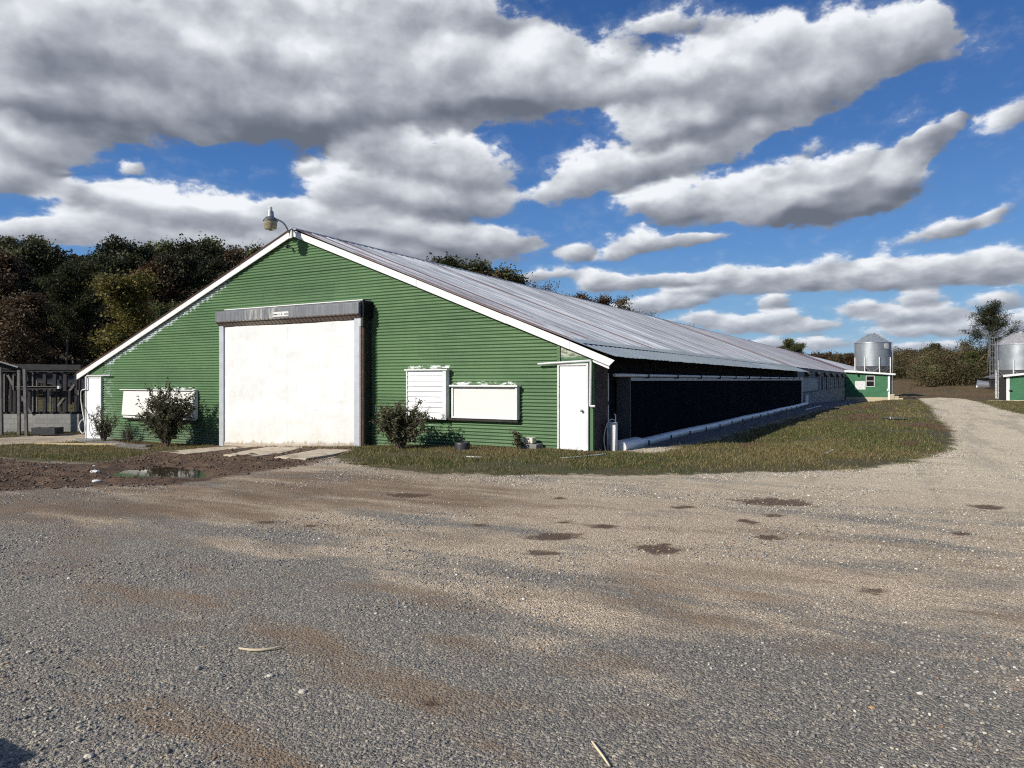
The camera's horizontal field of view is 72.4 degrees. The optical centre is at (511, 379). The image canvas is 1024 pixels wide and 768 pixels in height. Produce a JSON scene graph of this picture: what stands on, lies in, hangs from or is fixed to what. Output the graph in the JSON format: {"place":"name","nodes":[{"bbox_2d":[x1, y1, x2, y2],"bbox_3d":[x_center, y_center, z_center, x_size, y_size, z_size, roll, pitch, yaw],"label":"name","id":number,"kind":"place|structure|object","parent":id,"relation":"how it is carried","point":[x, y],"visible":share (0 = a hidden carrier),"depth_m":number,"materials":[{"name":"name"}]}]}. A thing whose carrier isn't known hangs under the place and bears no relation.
{"place":"outdoors","nodes":[
{"label":"outdoors","id":0,"kind":"place"},
{"bbox_2d":[0,349,1023,767],"bbox_3d":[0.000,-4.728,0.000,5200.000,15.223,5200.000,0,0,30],"label":"ground","id":1,"kind":"structure","parent":0,"point":[616,721],"depth_m":4.91,"materials":[{"name":"gravel"}]},
{"bbox_2d":[0,236,18,243],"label":"tree","id":2,"kind":"object","parent":1,"relation":"on","point":[14,239],"visible":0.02,"depth_m":62.70,"materials":[{"name":"green plant"}]},
{"bbox_2d":[0,237,24,252],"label":"tree","id":3,"kind":"object","parent":1,"relation":"on","point":[8,242],"visible":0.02,"depth_m":59.00,"materials":[{"name":"green plant"}]},
{"bbox_2d":[0,244,34,348],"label":"tree","id":4,"kind":"object","parent":1,"relation":"on","point":[9,251],"visible":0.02,"depth_m":48.85,"materials":[{"name":"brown plant"}]},
{"bbox_2d":[0,248,49,347],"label":"tree","id":5,"kind":"object","parent":1,"relation":"on","point":[9,266],"visible":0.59,"depth_m":45.78,"materials":[{"name":"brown plant"}]},
{"bbox_2d":[5,238,61,312],"bbox_3d":[-35.925,-4.962,50.654,6.268,11.577,7.734,0,0,-4],"label":"tree","id":6,"kind":"object","parent":1,"relation":"on","point":[34,244],"visible":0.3,"depth_m":50.99,"materials":[{"name":"green plant"}]},
{"bbox_2d":[0,289,68,373],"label":"tree","id":7,"kind":"object","parent":1,"relation":"on","point":[22,351],"visible":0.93,"depth_m":42.12,"materials":[{"name":"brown plant"}]},
{"bbox_2d":[16,236,53,248],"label":"tree","id":8,"kind":"object","parent":1,"relation":"on","point":[38,241],"visible":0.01,"depth_m":63.37,"materials":[{"name":"green plant"}]},
{"bbox_2d":[0,242,73,331],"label":"tree","id":9,"kind":"object","parent":1,"relation":"on","point":[28,255],"visible":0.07,"depth_m":50.96,"materials":[{"name":"green plant"}]},
{"bbox_2d":[18,234,55,246],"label":"tree","id":10,"kind":"object","parent":1,"relation":"on","point":[28,236],"visible":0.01,"depth_m":71.67,"materials":[{"name":"green plant"}]},
{"bbox_2d":[0,361,84,435],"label":"frame building","id":11,"kind":"structure","parent":1,"relation":"on","point":[19,412],"depth_m":27.95,"materials":[{"name":"grey wood"}]},
{"bbox_2d":[14,245,79,355],"bbox_3d":[-34.493,-4.707,51.296,6.076,11.223,7.497,0,0,-11],"label":"tree","id":12,"kind":"object","parent":1,"relation":"on","point":[55,259],"visible":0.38,"depth_m":51.32,"materials":[{"name":"green plant"}]},
{"bbox_2d":[31,427,63,434],"bbox_3d":[-17.812,1.941,26.850,0.923,0.260,0.530,0,0,0],"label":"trough","id":13,"kind":"object","parent":1,"relation":"on","point":[46,430],"visible":1,"depth_m":26.59,"materials":[{"name":"grey concrete"}]},
{"bbox_2d":[28,327,73,394],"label":"tree","id":14,"kind":"object","parent":1,"relation":"on","point":[50,334],"visible":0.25,"depth_m":46.57,"materials":[{"name":"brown plant"}]},
{"bbox_2d":[27,374,84,404],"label":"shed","id":15,"kind":"structure","parent":1,"relation":"on","point":[50,379],"depth_m":41.43,"materials":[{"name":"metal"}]},
{"bbox_2d":[25,267,86,385],"bbox_3d":[-34.542,-3.758,52.294,5.471,9.317,5.115,0,0,-25],"label":"tree","id":16,"kind":"object","parent":1,"relation":"on","point":[60,334],"visible":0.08,"depth_m":51.71,"materials":[{"name":"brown plant"}]},
{"bbox_2d":[29,258,107,364],"bbox_3d":[-29.332,-3.438,46.709,4.622,9.209,5.537,0,0,-30],"label":"tree","id":17,"kind":"object","parent":1,"relation":"on","point":[72,277],"visible":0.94,"depth_m":45.77,"materials":[{"name":"green plant"}]},
{"bbox_2d":[62,358,76,364],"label":"tree","id":18,"kind":"object","parent":1,"relation":"on","point":[70,363],"visible":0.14,"depth_m":49.62,"materials":[{"name":"green plant"}]},
{"bbox_2d":[42,240,99,361],"bbox_3d":[-36.968,-5.289,56.859,7.559,11.333,6.541,0,0,13],"label":"tree","id":19,"kind":"object","parent":1,"relation":"on","point":[69,349],"depth_m":56.53,"materials":[{"name":"green plant"}]},
{"bbox_2d":[60,251,92,364],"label":"tree","id":20,"kind":"object","parent":1,"relation":"on","point":[82,258],"visible":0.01,"depth_m":61.14,"materials":[{"name":"green plant"}]},
{"bbox_2d":[56,311,105,363],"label":"tree","id":21,"kind":"object","parent":1,"relation":"on","point":[71,347],"visible":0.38,"depth_m":48.52,"materials":[{"name":"green plant"}]},
{"bbox_2d":[83,753,93,758],"bbox_3d":[-1.832,1.629,3.033,0.040,0.022,0.038,0,0,30],"label":"rock","id":22,"kind":"object","parent":1,"relation":"on","point":[88,755],"visible":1,"depth_m":3.02,"materials":[{"name":"stone"}]},
{"bbox_2d":[66,277,115,366],"bbox_3d":[-34.154,-4.047,56.189,4.915,9.349,4.982,0,0,30],"label":"tree","id":23,"kind":"object","parent":1,"relation":"on","point":[83,365],"visible":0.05,"depth_m":56.26,"materials":[{"name":"green plant"}]},
{"bbox_2d":[62,290,122,345],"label":"tree","id":24,"kind":"object","parent":1,"relation":"on","point":[101,319],"visible":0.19,"depth_m":51.68,"materials":[{"name":"green plant"}]},
{"bbox_2d":[81,347,106,366],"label":"tree","id":25,"kind":"object","parent":1,"relation":"on","point":[89,356],"visible":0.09,"depth_m":47.69,"materials":[{"name":"green plant"}]},
{"bbox_2d":[88,404,120,440],"bbox_3d":[-13.776,1.470,23.692,1.239,1.294,0.840,0,0,30],"label":"bush","id":26,"kind":"object","parent":1,"relation":"on","point":[104,427],"visible":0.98,"depth_m":23.61,"materials":[{"name":"green plant"}]},
{"bbox_2d":[78,250,140,315],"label":"tree","id":27,"kind":"object","parent":1,"relation":"on","point":[121,263],"visible":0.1,"depth_m":59.55,"materials":[{"name":"green plant"}]},
{"bbox_2d":[75,438,147,448],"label":"concrete walkway","id":28,"kind":"structure","parent":1,"relation":"on","point":[96,440],"depth_m":23.44,"materials":[{"name":"concrete"}]},
{"bbox_2d":[34,443,116,445],"bbox_3d":[-13.839,2.046,22.297,2.558,0.076,0.300,0,0,-1],"label":"plank","id":29,"kind":"object","parent":28,"relation":"on","point":[94,444],"visible":0.67,"depth_m":22.21,"materials":[{"name":"beige wood"}]},
{"bbox_2d":[120,443,151,446],"bbox_3d":[-11.662,2.033,21.727,1.473,0.095,0.220,0,0,34],"label":"plank","id":30,"kind":"object","parent":28,"relation":"on","point":[138,445],"visible":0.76,"depth_m":21.64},
{"bbox_2d":[92,263,130,338],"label":"tree","id":31,"kind":"object","parent":1,"relation":"on","point":[106,271],"visible":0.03,"depth_m":58.66,"materials":[{"name":"green plant"}]},
{"bbox_2d":[87,238,146,256],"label":"tree","id":32,"kind":"object","parent":1,"relation":"on","point":[102,245],"visible":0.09,"depth_m":67.73,"materials":[{"name":"green plant"}]},
{"bbox_2d":[74,267,164,376],"bbox_3d":[-23.919,-2.683,44.471,7.376,8.723,8.023,0,0,-24],"label":"tree","id":33,"kind":"object","parent":1,"relation":"on","point":[127,297],"visible":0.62,"depth_m":42.92,"materials":[{"name":"green plant"}]},
{"bbox_2d":[99,232,147,269],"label":"tree","id":34,"kind":"object","parent":1,"relation":"on","point":[116,242],"visible":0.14,"depth_m":68.41,"materials":[{"name":"green plant"}]},
{"bbox_2d":[110,247,145,275],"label":"tree","id":35,"kind":"object","parent":1,"relation":"on","point":[134,263],"visible":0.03,"depth_m":62.37,"materials":[{"name":"green plant"}]},
{"bbox_2d":[122,422,134,441],"bbox_3d":[-12.959,1.729,23.622,0.577,0.712,0.419,0,0,30],"label":"bush","id":36,"kind":"object","parent":1,"relation":"on","point":[128,431],"visible":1,"depth_m":23.58,"materials":[{"name":"green plant"}]},
{"bbox_2d":[103,261,179,327],"bbox_3d":[-31.535,-4.737,60.006,6.521,10.942,7.212,0,0,14],"label":"tree","id":37,"kind":"object","parent":1,"relation":"on","point":[167,291],"visible":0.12,"depth_m":60.04,"materials":[{"name":"green plant"}]},
{"bbox_2d":[136,242,162,266],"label":"tree","id":38,"kind":"object","parent":1,"relation":"on","point":[149,252],"visible":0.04,"depth_m":70.74,"materials":[{"name":"green plant"}]},
{"bbox_2d":[112,467,206,477],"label":"puddle","id":39,"kind":"object","parent":1,"relation":"on","point":[167,472],"visible":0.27,"depth_m":13.05,"materials":[{"name":"grey liquid"}]},
{"bbox_2d":[139,261,183,313],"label":"tree","id":40,"kind":"object","parent":1,"relation":"on","point":[163,281],"visible":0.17,"depth_m":60.17,"materials":[{"name":"green plant"}]},
{"bbox_2d":[144,237,180,257],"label":"tree","id":41,"kind":"object","parent":1,"relation":"on","point":[164,246],"visible":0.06,"depth_m":75.23,"materials":[{"name":"green plant"}]},
{"bbox_2d":[125,377,200,446],"bbox_3d":[-10.643,0.988,21.634,2.702,2.168,1.537,0,0,30],"label":"bush","id":42,"kind":"object","parent":1,"relation":"on","point":[166,421],"visible":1,"depth_m":21.36,"materials":[{"name":"green plant"}]},
{"bbox_2d":[148,299,180,320],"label":"tree","id":43,"kind":"object","parent":1,"relation":"on","point":[168,307],"visible":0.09,"depth_m":53.72,"materials":[{"name":"green plant"}]},
{"bbox_2d":[150,253,191,298],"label":"tree","id":44,"kind":"object","parent":1,"relation":"on","point":[156,258],"visible":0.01,"depth_m":65.62,"materials":[{"name":"green plant"}]},
{"bbox_2d":[140,245,206,305],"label":"tree","id":45,"kind":"object","parent":1,"relation":"on","point":[184,265],"visible":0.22,"depth_m":61.73,"materials":[{"name":"green plant"}]},
{"bbox_2d":[0,445,353,490],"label":"mud clods","id":46,"kind":"object","parent":1,"relation":"on","point":[150,457],"visible":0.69,"depth_m":13.58,"materials":[{"name":"soil"}]},
{"bbox_2d":[162,286,199,304],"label":"tree","id":47,"kind":"object","parent":1,"relation":"on","point":[189,292],"visible":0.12,"depth_m":60.77,"materials":[{"name":"green plant"}]},
{"bbox_2d":[165,233,235,275],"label":"tree","id":48,"kind":"object","parent":1,"relation":"on","point":[206,248],"visible":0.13,"depth_m":73.61,"materials":[{"name":"green plant"}]},
{"bbox_2d":[180,270,227,299],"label":"tree","id":49,"kind":"object","parent":1,"relation":"on","point":[204,279],"visible":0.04,"depth_m":63.08,"materials":[{"name":"green plant"}]},
{"bbox_2d":[184,249,232,287],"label":"tree","id":50,"kind":"object","parent":1,"relation":"on","point":[213,265],"visible":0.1,"depth_m":66.12,"materials":[{"name":"green plant"}]},
{"bbox_2d":[163,446,254,453],"bbox_3d":[-8.550,1.999,19.598,1.771,0.193,2.547,0,0,30],"label":"concrete apron","id":51,"kind":"object","parent":1,"relation":"on","point":[205,450],"visible":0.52,"depth_m":19.63,"materials":[{"name":"concrete"}]},
{"bbox_2d":[189,234,237,270],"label":"tree","id":52,"kind":"object","parent":1,"relation":"on","point":[217,243],"visible":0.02,"depth_m":77.93,"materials":[{"name":"green plant"}]},
{"bbox_2d":[220,245,249,273],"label":"tree","id":53,"kind":"object","parent":1,"relation":"on","point":[237,257],"visible":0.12,"depth_m":73.92,"materials":[{"name":"green plant"}]},
{"bbox_2d":[223,239,263,255],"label":"tree","id":54,"kind":"object","parent":1,"relation":"on","point":[253,250],"visible":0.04,"depth_m":79.87,"materials":[{"name":"green plant"}]},
{"bbox_2d":[238,646,280,650],"bbox_3d":[-1.525,1.622,4.223,0.246,0.019,0.051,0,0,-9],"label":"stick","id":55,"kind":"object","parent":1,"relation":"on","point":[260,649],"visible":1,"depth_m":4.21,"materials":[{"name":"wood"}]},
{"bbox_2d":[223,447,302,456],"bbox_3d":[-6.367,1.889,18.065,1.465,0.253,3.877,0,0,3],"label":"concrete apron","id":56,"kind":"object","parent":1,"relation":"on","point":[266,451],"visible":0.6,"depth_m":17.95,"materials":[{"name":"concrete"}]},
{"bbox_2d":[298,689,305,693],"bbox_3d":[-1.095,1.627,3.658,0.043,0.021,0.040,0,0,-7],"label":"rock","id":57,"kind":"object","parent":1,"relation":"on","point":[301,691],"visible":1,"depth_m":3.65,"materials":[{"name":"stone"}]},
{"bbox_2d":[274,449,348,459],"bbox_3d":[-4.635,1.790,16.644,1.174,0.210,3.125,0,0,7],"label":"concrete apron","id":58,"kind":"object","parent":1,"relation":"on","point":[316,453],"visible":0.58,"depth_m":16.25,"materials":[{"name":"concrete"}]},
{"bbox_2d":[53,439,604,455],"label":"leaf litter","id":59,"kind":"object","parent":1,"relation":"on","point":[181,444],"visible":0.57,"depth_m":17.08,"materials":[{"name":"plant"}]},
{"bbox_2d":[369,398,436,448],"bbox_3d":[-2.656,1.026,16.971,1.882,1.326,1.236,0,0,30],"label":"bush","id":60,"kind":"object","parent":1,"relation":"on","point":[398,426],"visible":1,"depth_m":16.76,"materials":[{"name":"green plant"}]},
{"bbox_2d":[426,252,470,270],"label":"tree","id":61,"kind":"object","parent":1,"relation":"on","point":[447,261],"visible":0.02,"depth_m":103.96,"materials":[{"name":"green plant"}]},
{"bbox_2d":[438,251,471,270],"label":"tree","id":62,"kind":"object","parent":1,"relation":"on","point":[457,261],"depth_m":108.73,"materials":[{"name":"green plant"}]},
{"bbox_2d":[455,438,469,450],"bbox_3d":[-1.155,1.500,16.326,0.374,0.271,0.374,0,0,30],"label":"rubber tub","id":63,"kind":"object","parent":1,"relation":"on","point":[462,444],"visible":0.95,"depth_m":16.18,"materials":[{"name":"rubber"}]},
{"bbox_2d":[75,227,856,450],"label":"barn","id":64,"kind":"structure","parent":1,"relation":"on","point":[307,338],"depth_m":19.61,"materials":[{"name":"green paint"}]},
{"bbox_2d":[78,390,85,433],"bbox_3d":[-15.434,1.130,25.088,0.191,1.570,0.729,0,0,-41],"label":"garden hose","id":65,"kind":"object","parent":64,"relation":"hanging from","point":[83,415],"visible":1,"depth_m":25.07,"materials":[{"name":"rubber"}]},
{"bbox_2d":[85,376,102,437],"bbox_3d":[-15.011,1.015,25.114,0.997,2.282,0.086,0,0,30],"label":"door","id":66,"kind":"structure","parent":64,"relation":"in","point":[94,392],"depth_m":25.15,"materials":[{"name":"paint"}]},
{"bbox_2d":[263,207,292,238],"bbox_3d":[-6.611,-4.452,19.758,0.410,0.755,0.928,0,0,30],"label":"barn lamp","id":67,"kind":"object","parent":64,"relation":"attached to","point":[270,220],"visible":1,"depth_m":19.45,"materials":[{"name":"metal"}]},
{"bbox_2d":[557,363,588,450],"bbox_3d":[1.372,0.646,15.818,0.769,2.040,0.113,0,0,30],"label":"door","id":68,"kind":"structure","parent":64,"relation":"in","point":[572,378],"depth_m":15.83,"materials":[{"name":"paint"}]},
{"bbox_2d":[608,373,802,439],"bbox_3d":[10.380,0.800,30.829,0.607,2.040,32.960,0,0,30],"label":"cooling pad","id":69,"kind":"object","parent":64,"relation":"attached to","point":[647,406],"visible":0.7,"depth_m":22.04,"materials":[{"name":"metal"}]},
{"bbox_2d":[820,377,822,390],"bbox_3d":[25.719,0.245,58.124,0.060,1.350,1.740,0,0,30],"label":"window","id":70,"kind":"structure","parent":64,"relation":"in","point":[821,378],"depth_m":57.92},
{"bbox_2d":[829,376,831,389],"bbox_3d":[29.440,0.245,64.693,0.060,1.350,1.440,0,0,30],"label":"window","id":71,"kind":"structure","parent":64,"relation":"in","point":[830,378],"depth_m":64.60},
{"bbox_2d":[455,256,491,273],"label":"tree","id":72,"kind":"object","parent":1,"relation":"on","point":[481,267],"visible":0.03,"depth_m":111.88,"materials":[{"name":"green plant"}]},
{"bbox_2d":[458,253,490,273],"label":"tree","id":73,"kind":"object","parent":1,"relation":"on","point":[474,261],"visible":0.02,"depth_m":111.75,"materials":[{"name":"green plant"}]},
{"bbox_2d":[472,264,508,279],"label":"tree","id":74,"kind":"object","parent":1,"relation":"on","point":[485,271],"visible":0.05,"depth_m":112.08,"materials":[{"name":"green plant"}]},
{"bbox_2d":[485,262,520,281],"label":"tree","id":75,"kind":"object","parent":1,"relation":"on","point":[507,276],"visible":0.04,"depth_m":120.28,"materials":[{"name":"green plant"}]},
{"bbox_2d":[0,399,1023,475],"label":"grass","id":76,"kind":"structure","parent":1,"relation":"on","point":[840,450],"depth_m":16.39,"materials":[{"name":"plant"}]},
{"bbox_2d":[509,428,524,449],"bbox_3d":[0.125,1.351,16.023,0.367,0.510,0.348,0,0,7],"label":"bush","id":77,"kind":"object","parent":1,"relation":"on","point":[518,441],"visible":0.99,"depth_m":15.98,"materials":[{"name":"green plant"}]},
{"bbox_2d":[510,270,532,284],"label":"tree","id":78,"kind":"object","parent":1,"relation":"on","point":[520,277],"visible":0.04,"depth_m":124.27,"materials":[{"name":"green plant"}]},
{"bbox_2d":[521,443,542,449],"bbox_3d":[0.456,1.555,16.165,0.417,0.170,0.340,0,0,30],"label":"concrete block","id":79,"kind":"object","parent":1,"relation":"on","point":[532,445],"visible":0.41,"depth_m":16.04,"materials":[{"name":"grey concrete"}]},
{"bbox_2d":[524,437,535,442],"bbox_3d":[0.419,1.391,16.175,0.222,0.127,0.200,0,0,30],"label":"block","id":80,"kind":"object","parent":79,"relation":"on","point":[529,439],"depth_m":16.10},
{"bbox_2d":[530,280,559,292],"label":"tree","id":81,"kind":"object","parent":1,"relation":"on","point":[548,288],"visible":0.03,"depth_m":137.27,"materials":[{"name":"green plant"}]},
{"bbox_2d":[562,291,592,300],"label":"tree","id":82,"kind":"object","parent":1,"relation":"on","point":[582,296],"visible":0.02,"depth_m":148.65,"materials":[{"name":"green plant"}]},
{"bbox_2d":[561,419,614,457],"bbox_3d":[1.773,1.270,14.947,0.503,0.768,2.463,0,0,30],"label":"garden hose","id":83,"kind":"object","parent":1,"relation":"on","point":[603,440],"visible":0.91,"depth_m":15.95,"materials":[{"name":"rubber"}]},
{"bbox_2d":[591,741,609,766],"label":"stick","id":84,"kind":"object","parent":1,"relation":"on","point":[600,753],"visible":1,"depth_m":3.00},
{"bbox_2d":[588,293,617,306],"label":"tree","id":85,"kind":"object","parent":1,"relation":"on","point":[604,300],"visible":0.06,"depth_m":157.60,"materials":[{"name":"green plant"}]},
{"bbox_2d":[606,414,617,450],"bbox_3d":[2.296,1.243,16.171,0.246,0.954,0.514,0,0,0],"label":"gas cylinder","id":86,"kind":"object","parent":1,"relation":"on","point":[611,437],"visible":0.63,"depth_m":15.99,"materials":[{"name":"metal"}]},
{"bbox_2d":[613,295,633,310],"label":"tree","id":87,"kind":"object","parent":1,"relation":"on","point":[623,302],"visible":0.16,"depth_m":175.08,"materials":[{"name":"green plant"}]},
{"bbox_2d":[618,395,808,449],"bbox_3d":[10.803,1.388,30.828,0.360,0.865,33.800,0,0,30],"label":"gutter pipe","id":88,"kind":"object","parent":1,"relation":"on","point":[630,443],"visible":0.76,"depth_m":21.17,"materials":[{"name":"metal"}]},
{"bbox_2d":[782,338,806,354],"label":"tree","id":89,"kind":"object","parent":1,"relation":"on","point":[789,344],"visible":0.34,"depth_m":228.92,"materials":[{"name":"green plant"}]},
{"bbox_2d":[795,341,807,353],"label":"tree","id":90,"kind":"object","parent":1,"relation":"on","point":[803,346],"visible":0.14,"depth_m":235.16,"materials":[{"name":"green plant"}]},
{"bbox_2d":[844,370,895,401],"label":"shed","id":91,"kind":"structure","parent":1,"relation":"on","point":[866,386],"depth_m":78.54,"materials":[{"name":"wood"}]},
{"bbox_2d":[866,376,874,386],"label":"window","id":92,"kind":"structure","parent":91,"relation":"in","point":[870,380],"depth_m":78.38,"materials":[{"name":"white"}]},
{"bbox_2d":[854,333,892,393],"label":"feed bin","id":93,"kind":"object","parent":1,"relation":"on","point":[873,352],"visible":0.81,"depth_m":94.28,"materials":[{"name":"metal"}]},
{"bbox_2d":[807,348,983,377],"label":"woodland","id":94,"kind":"object","parent":1,"relation":"on","point":[846,358],"visible":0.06,"depth_m":306.63,"materials":[{"name":"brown plant"}]},
{"bbox_2d":[890,394,902,399],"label":"steps","id":95,"kind":"structure","parent":1,"relation":"on","point":[893,396],"depth_m":77.19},
{"bbox_2d":[882,417,910,418],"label":"puddle","id":96,"kind":"object","parent":1,"relation":"on","point":[897,417],"visible":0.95,"depth_m":28.34,"materials":[{"name":"grey liquid"}]},
{"bbox_2d":[898,349,913,370],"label":"tree","id":97,"kind":"object","parent":1,"relation":"on","point":[905,361],"visible":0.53,"depth_m":199.23,"materials":[{"name":"green plant"}]},
{"bbox_2d":[926,341,944,360],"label":"tree","id":98,"kind":"object","parent":1,"relation":"on","point":[934,345],"visible":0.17,"depth_m":177.04,"materials":[{"name":"green plant"}]},
{"bbox_2d":[887,336,997,387],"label":"woodland","id":99,"kind":"object","parent":1,"relation":"on","point":[924,367],"visible":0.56,"depth_m":151.78,"materials":[{"name":"green plant"}]},
{"bbox_2d":[934,355,955,382],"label":"tree","id":100,"kind":"object","parent":1,"relation":"on","point":[941,361],"visible":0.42,"depth_m":159.75,"materials":[{"name":"green plant"}]},
{"bbox_2d":[955,350,984,375],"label":"tree","id":101,"kind":"object","parent":1,"relation":"on","point":[971,355],"visible":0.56,"depth_m":151.75,"materials":[{"name":"green plant"}]},
{"bbox_2d":[951,331,1002,367],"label":"tree","id":102,"kind":"object","parent":1,"relation":"on","point":[981,345],"visible":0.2,"depth_m":159.23,"materials":[{"name":"green plant"}]},
{"bbox_2d":[957,298,1023,370],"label":"pine tree","id":103,"kind":"object","parent":1,"relation":"on","point":[990,322],"visible":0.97,"depth_m":148.81,"materials":[{"name":"green plant"}]},
{"bbox_2d":[983,373,1000,392],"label":"barn","id":104,"kind":"structure","parent":1,"relation":"on","point":[991,384],"depth_m":126.94,"materials":[{"name":"metal"}]},
{"bbox_2d":[976,380,988,388],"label":"fan cone","id":105,"kind":"object","parent":104,"relation":"attached to","point":[982,384],"visible":0.83,"depth_m":131.76,"materials":[{"name":"metal"}]},
{"bbox_2d":[988,373,1023,400],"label":"shed","id":106,"kind":"structure","parent":1,"relation":"on","point":[1011,387],"depth_m":70.91,"materials":[{"name":"wood"}]},
{"bbox_2d":[989,331,1023,398],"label":"feed bin","id":107,"kind":"object","parent":1,"relation":"on","point":[1008,351],"visible":0.92,"depth_m":81.26,"materials":[{"name":"metal"}]},
{"bbox_2d":[0,0,1023,354],"label":"sky","id":108,"kind":"structure","parent":0,"point":[828,175],"materials":[{"name":"blue"}]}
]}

